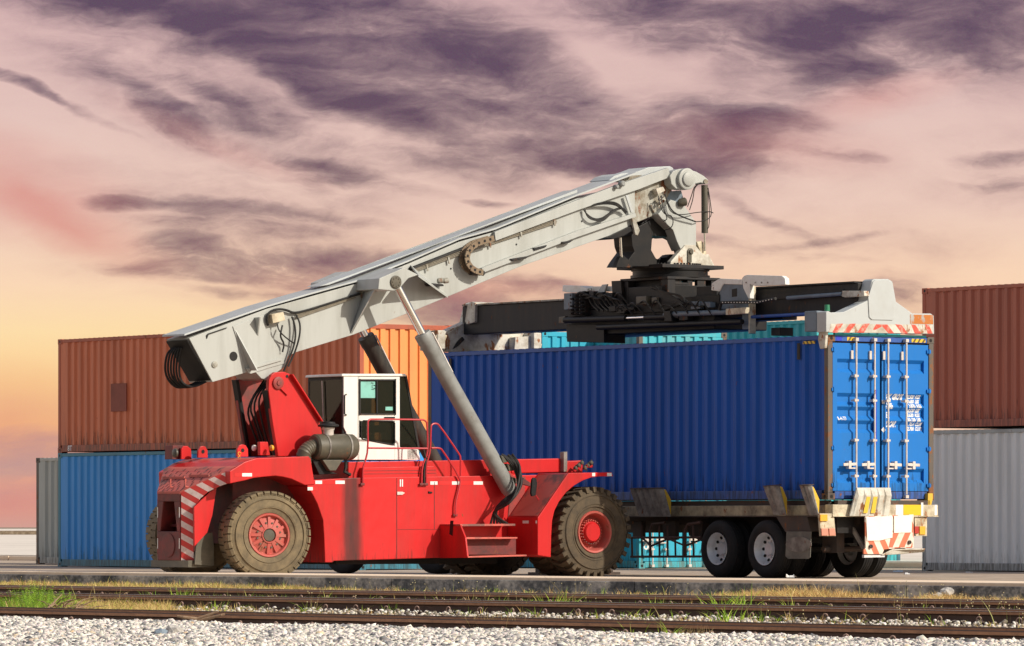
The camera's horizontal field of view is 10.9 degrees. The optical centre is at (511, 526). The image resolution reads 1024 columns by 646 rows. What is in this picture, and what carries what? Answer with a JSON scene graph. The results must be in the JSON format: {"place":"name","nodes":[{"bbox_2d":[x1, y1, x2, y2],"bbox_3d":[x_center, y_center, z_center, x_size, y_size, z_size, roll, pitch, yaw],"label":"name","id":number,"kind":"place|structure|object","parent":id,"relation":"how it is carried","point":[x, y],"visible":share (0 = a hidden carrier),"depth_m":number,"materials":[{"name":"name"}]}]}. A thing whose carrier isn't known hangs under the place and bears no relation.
{"place":"outdoors","nodes":[
{"label":"outdoors","id":0,"kind":"place"},
{"bbox_2d":[0,531,35,534],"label":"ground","id":1,"kind":"structure","parent":0,"point":[17,532],"depth_m":500.00,"materials":[{"name":"soil"}]},
{"bbox_2d":[0,529,921,562],"bbox_3d":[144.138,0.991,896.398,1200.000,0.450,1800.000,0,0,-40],"label":"low wall","id":2,"kind":"structure","parent":0,"point":[17,545],"depth_m":204.87,"materials":[{"name":"concrete"}]},
{"bbox_2d":[0,527,1001,626],"bbox_3d":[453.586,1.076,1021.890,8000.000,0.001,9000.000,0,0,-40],"label":"ground","id":3,"kind":"structure","parent":0,"point":[368,613],"depth_m":66.26,"materials":[{"name":"soil"}]},
{"bbox_2d":[0,581,92,607],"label":"weed clump","id":4,"kind":"object","parent":3,"relation":"on","point":[28,602],"visible":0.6,"depth_m":65.23,"materials":[{"name":"green plant"}]},
{"bbox_2d":[36,594,108,608],"bbox_3d":[-5.146,0.908,61.537,0.952,0.273,2.640,0,0,0],"label":"twig heap","id":5,"kind":"object","parent":3,"relation":"on","point":[55,605],"visible":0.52,"depth_m":61.76,"materials":[{"name":"brown wood"}]},
{"bbox_2d":[167,585,198,594],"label":"grass tuft","id":6,"kind":"object","parent":3,"relation":"on","point":[186,592],"visible":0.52,"depth_m":75.40,"materials":[{"name":"green plant"}]},
{"bbox_2d":[0,556,921,567],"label":"platform kerb","id":7,"kind":"structure","parent":3,"relation":"on","point":[886,565],"depth_m":117.86,"materials":[{"name":"concrete"}]},
{"bbox_2d":[18,573,993,622],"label":"long grass stalks","id":8,"kind":"object","parent":3,"relation":"on","point":[544,576],"visible":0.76,"depth_m":69.03,"materials":[{"name":"green plant"}]},
{"bbox_2d":[71,580,949,624],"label":"weeds","id":9,"kind":"object","parent":3,"relation":"on","point":[648,613],"visible":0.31,"depth_m":64.75,"materials":[{"name":"green plant"}]},
{"bbox_2d":[0,607,1023,639],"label":"railway track","id":10,"kind":"structure","parent":3,"relation":"on","point":[861,630],"depth_m":51.30,"materials":[{"name":"metal"}]},
{"bbox_2d":[0,592,1023,626],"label":"railway track","id":11,"kind":"structure","parent":3,"relation":"on","point":[971,615],"depth_m":62.41,"materials":[{"name":"metal"}]},
{"bbox_2d":[0,585,1023,608],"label":"railway track","id":12,"kind":"structure","parent":3,"relation":"on","point":[813,601],"depth_m":70.93,"materials":[{"name":"metal"}]},
{"bbox_2d":[0,570,1023,586],"bbox_3d":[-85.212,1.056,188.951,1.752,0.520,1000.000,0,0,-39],"label":"platform edge","id":13,"kind":"object","parent":3,"relation":"on","point":[679,579],"depth_m":83.59,"materials":[{"name":"concrete"}]},
{"bbox_2d":[0,574,1023,599],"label":"platform edge facing","id":14,"kind":"object","parent":13,"relation":"attached to","point":[520,586],"visible":0.38,"depth_m":83.96,"materials":[{"name":"concrete"}]},
{"bbox_2d":[0,615,1023,645],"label":"ballast","id":15,"kind":"structure","parent":3,"relation":"on","point":[28,631],"depth_m":46.08,"materials":[{"name":"gravel"}]},
{"bbox_2d":[177,610,224,620],"bbox_3d":[-3.168,0.916,54.546,0.489,0.123,0.158,0,0,0],"label":"dead branch","id":16,"kind":"object","parent":15,"relation":"on","point":[206,617],"visible":0.91,"depth_m":54.52,"materials":[{"name":"brown wood"}]},
{"bbox_2d":[1,594,1023,627],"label":"dry weeds","id":17,"kind":"object","parent":3,"relation":"on","point":[129,604],"visible":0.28,"depth_m":64.92,"materials":[{"name":"plant"}]},
{"bbox_2d":[19,604,1023,627],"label":"track stones","id":18,"kind":"object","parent":3,"relation":"on","point":[1015,624],"visible":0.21,"depth_m":60.31,"materials":[{"name":"grey gravel"}]},
{"bbox_2d":[528,587,587,601],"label":"grass tuft","id":19,"kind":"object","parent":3,"relation":"on","point":[558,597],"visible":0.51,"depth_m":69.11,"materials":[{"name":"green plant"}]},
{"bbox_2d":[93,585,1023,626],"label":"withered weeds","id":20,"kind":"object","parent":3,"relation":"on","point":[536,599],"visible":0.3,"depth_m":67.99,"materials":[{"name":"plant"}]},
{"bbox_2d":[196,592,1014,606],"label":"green grass","id":21,"kind":"structure","parent":3,"relation":"on","point":[416,598],"depth_m":70.30,"materials":[{"name":"green plant"}]},
{"bbox_2d":[213,580,1023,626],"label":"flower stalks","id":22,"kind":"object","parent":3,"relation":"on","point":[747,611],"visible":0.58,"depth_m":64.97,"materials":[{"name":"green plant"}]},
{"bbox_2d":[692,590,752,604],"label":"grass tuft","id":23,"kind":"object","parent":3,"relation":"on","point":[730,600],"visible":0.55,"depth_m":66.61,"materials":[{"name":"green plant"}]},
{"bbox_2d":[701,603,752,621],"bbox_3d":[2.319,0.925,58.638,0.680,0.241,0.690,0,0,-20],"label":"grass tuft","id":24,"kind":"object","parent":3,"relation":"on","point":[725,616],"visible":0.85,"depth_m":58.65,"materials":[{"name":"green plant"}]},
{"bbox_2d":[724,587,764,604],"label":"grass tuft","id":25,"kind":"object","parent":3,"relation":"on","point":[743,597],"visible":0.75,"depth_m":66.75,"materials":[{"name":"green plant"}]},
{"bbox_2d":[0,560,1023,580],"bbox_3d":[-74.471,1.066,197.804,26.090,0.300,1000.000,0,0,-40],"label":"yard pavement","id":26,"kind":"structure","parent":0,"point":[883,574],"depth_m":106.64,"materials":[{"name":"concrete"}]},
{"bbox_2d":[36,458,57,563],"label":"shipping container","id":27,"kind":"object","parent":26,"relation":"on","point":[46,510],"visible":0.14,"depth_m":130.46,"materials":[{"name":"metal"}]},
{"bbox_2d":[58,449,423,569],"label":"shipping container","id":28,"kind":"object","parent":26,"relation":"on","point":[107,503],"visible":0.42,"depth_m":120.42,"materials":[{"name":"blue metal"}]},
{"bbox_2d":[58,324,451,452],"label":"shipping container","id":29,"kind":"object","parent":28,"relation":"on","point":[119,394],"visible":0.46,"depth_m":118.85,"materials":[{"name":"orange metal"}]},
{"bbox_2d":[328,564,363,573],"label":"tyre","id":30,"kind":"object","parent":26,"relation":"on","point":[345,568],"visible":0.15,"depth_m":102.92,"materials":[{"name":"black rubber"}]},
{"bbox_2d":[146,166,713,576],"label":"reach stacker","id":31,"kind":"object","parent":26,"relation":"on","point":[266,503],"visible":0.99,"depth_m":94.82,"materials":[{"name":"metal"}]},
{"bbox_2d":[420,263,933,351],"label":"container spreader","id":32,"kind":"object","parent":31,"relation":"hanging from","point":[660,299],"visible":0.95,"depth_m":98.62,"materials":[{"name":"metal"}]},
{"bbox_2d":[419,564,449,573],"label":"tyre","id":33,"kind":"object","parent":26,"relation":"on","point":[434,568],"visible":0.14,"depth_m":102.96,"materials":[{"name":"black rubber"}]},
{"bbox_2d":[522,559,533,566],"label":"shipping container","id":34,"kind":"object","parent":26,"relation":"on","point":[527,562],"depth_m":117.43,"materials":[{"name":"metal"}]},
{"bbox_2d":[541,332,593,347],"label":"shipping container","id":35,"kind":"object","parent":34,"relation":"on","point":[552,339],"visible":0.05,"depth_m":117.26,"materials":[{"name":"metal"}]},
{"bbox_2d":[616,500,726,568],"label":"shipping container","id":36,"kind":"object","parent":26,"relation":"on","point":[636,563],"visible":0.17,"depth_m":116.85,"materials":[{"name":"metal"}]},
{"bbox_2d":[594,333,726,345],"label":"shipping container","id":37,"kind":"object","parent":36,"relation":"on","point":[676,338],"visible":0.16,"depth_m":117.13,"materials":[{"name":"metal"}]},
{"bbox_2d":[643,533,681,566],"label":"door","id":38,"kind":"structure","parent":36,"relation":"in","point":[655,551],"depth_m":116.83,"materials":[{"name":"paint"}]},
{"bbox_2d":[682,500,721,566],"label":"door","id":39,"kind":"structure","parent":36,"relation":"in","point":[697,545],"depth_m":117.34,"materials":[{"name":"paint"}]},
{"bbox_2d":[528,484,938,577],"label":"semi trailer","id":40,"kind":"object","parent":26,"relation":"on","point":[865,532],"visible":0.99,"depth_m":95.42,"materials":[{"name":"metal"}]},
{"bbox_2d":[428,333,933,500],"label":"shipping container","id":41,"kind":"object","parent":40,"relation":"on","point":[842,416],"visible":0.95,"depth_m":96.46,"materials":[{"name":"metal"}]},
{"bbox_2d":[831,338,879,496],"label":"door","id":42,"kind":"structure","parent":41,"relation":"in","point":[856,366],"depth_m":94.26,"materials":[{"name":"blue paint"}]},
{"bbox_2d":[880,339,930,497],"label":"door","id":43,"kind":"structure","parent":41,"relation":"in","point":[904,391],"depth_m":94.91,"materials":[{"name":"blue paint"}]},
{"bbox_2d":[727,499,899,560],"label":"shipping container","id":44,"kind":"object","parent":26,"relation":"on","point":[895,557],"visible":0.02,"depth_m":120.28,"materials":[{"name":"teal metal"}]},
{"bbox_2d":[727,320,899,339],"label":"shipping container","id":45,"kind":"object","parent":44,"relation":"on","point":[797,326],"visible":0.08,"depth_m":120.06,"materials":[{"name":"teal metal"}]},
{"bbox_2d":[922,428,1023,570],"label":"shipping container","id":46,"kind":"object","parent":26,"relation":"on","point":[977,524],"visible":0.79,"depth_m":109.02,"materials":[{"name":"grey metal"}]},
{"bbox_2d":[922,283,1023,428],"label":"shipping container","id":47,"kind":"object","parent":46,"relation":"on","point":[978,335],"visible":0.77,"depth_m":109.02,"materials":[{"name":"red metal"}]},
{"bbox_2d":[0,579,1023,599],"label":"dry grass","id":48,"kind":"structure","parent":0,"point":[792,592],"depth_m":80.70,"materials":[{"name":"plant"}]},
{"bbox_2d":[21,571,1023,617],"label":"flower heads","id":49,"kind":"object","parent":48,"relation":"on","point":[745,600],"visible":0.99,"depth_m":65.21,"materials":[{"name":"plant"}]},
{"bbox_2d":[940,587,953,595],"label":"loose stone","id":50,"kind":"object","parent":48,"relation":"on","point":[949,590],"visible":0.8,"depth_m":76.10,"materials":[{"name":"stone"}]},
{"bbox_2d":[0,0,1023,526],"label":"sky","id":51,"kind":"structure","parent":0,"point":[167,166],"materials":[{"name":"purple"}]},
{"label":"ballast bed","id":52,"kind":"structure","parent":0,"visible":0},
{"bbox_2d":[154,628,167,633],"bbox_3d":[-3.155,0.959,48.171,0.122,0.091,0.118,0,0,0],"label":"loose stone","id":53,"kind":"object","parent":52,"relation":"on","point":[161,630],"visible":0.58,"depth_m":48.14,"materials":[{"name":"grey stone"}]},
{"bbox_2d":[166,625,182,632],"bbox_3d":[-3.053,0.943,48.353,0.170,0.114,0.166,0,0,0],"label":"loose stone","id":54,"kind":"object","parent":52,"relation":"on","point":[172,628],"visible":0.59,"depth_m":48.29,"materials":[{"name":"stone"}]},
{"bbox_2d":[461,610,716,633],"bbox_3d":[0.381,0.904,51.010,1.168,0.224,6.154,0,0,-21],"label":"dry brush","id":55,"kind":"object","parent":52,"relation":"on","point":[703,629],"visible":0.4,"depth_m":50.28,"materials":[{"name":"brown plant"}]},
{"bbox_2d":[652,624,685,633],"bbox_3d":[1.437,0.951,49.252,0.452,0.190,0.604,0,0,0],"label":"grass tuft","id":56,"kind":"object","parent":52,"relation":"on","point":[667,631],"visible":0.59,"depth_m":49.20,"materials":[{"name":"green plant"}]}
]}

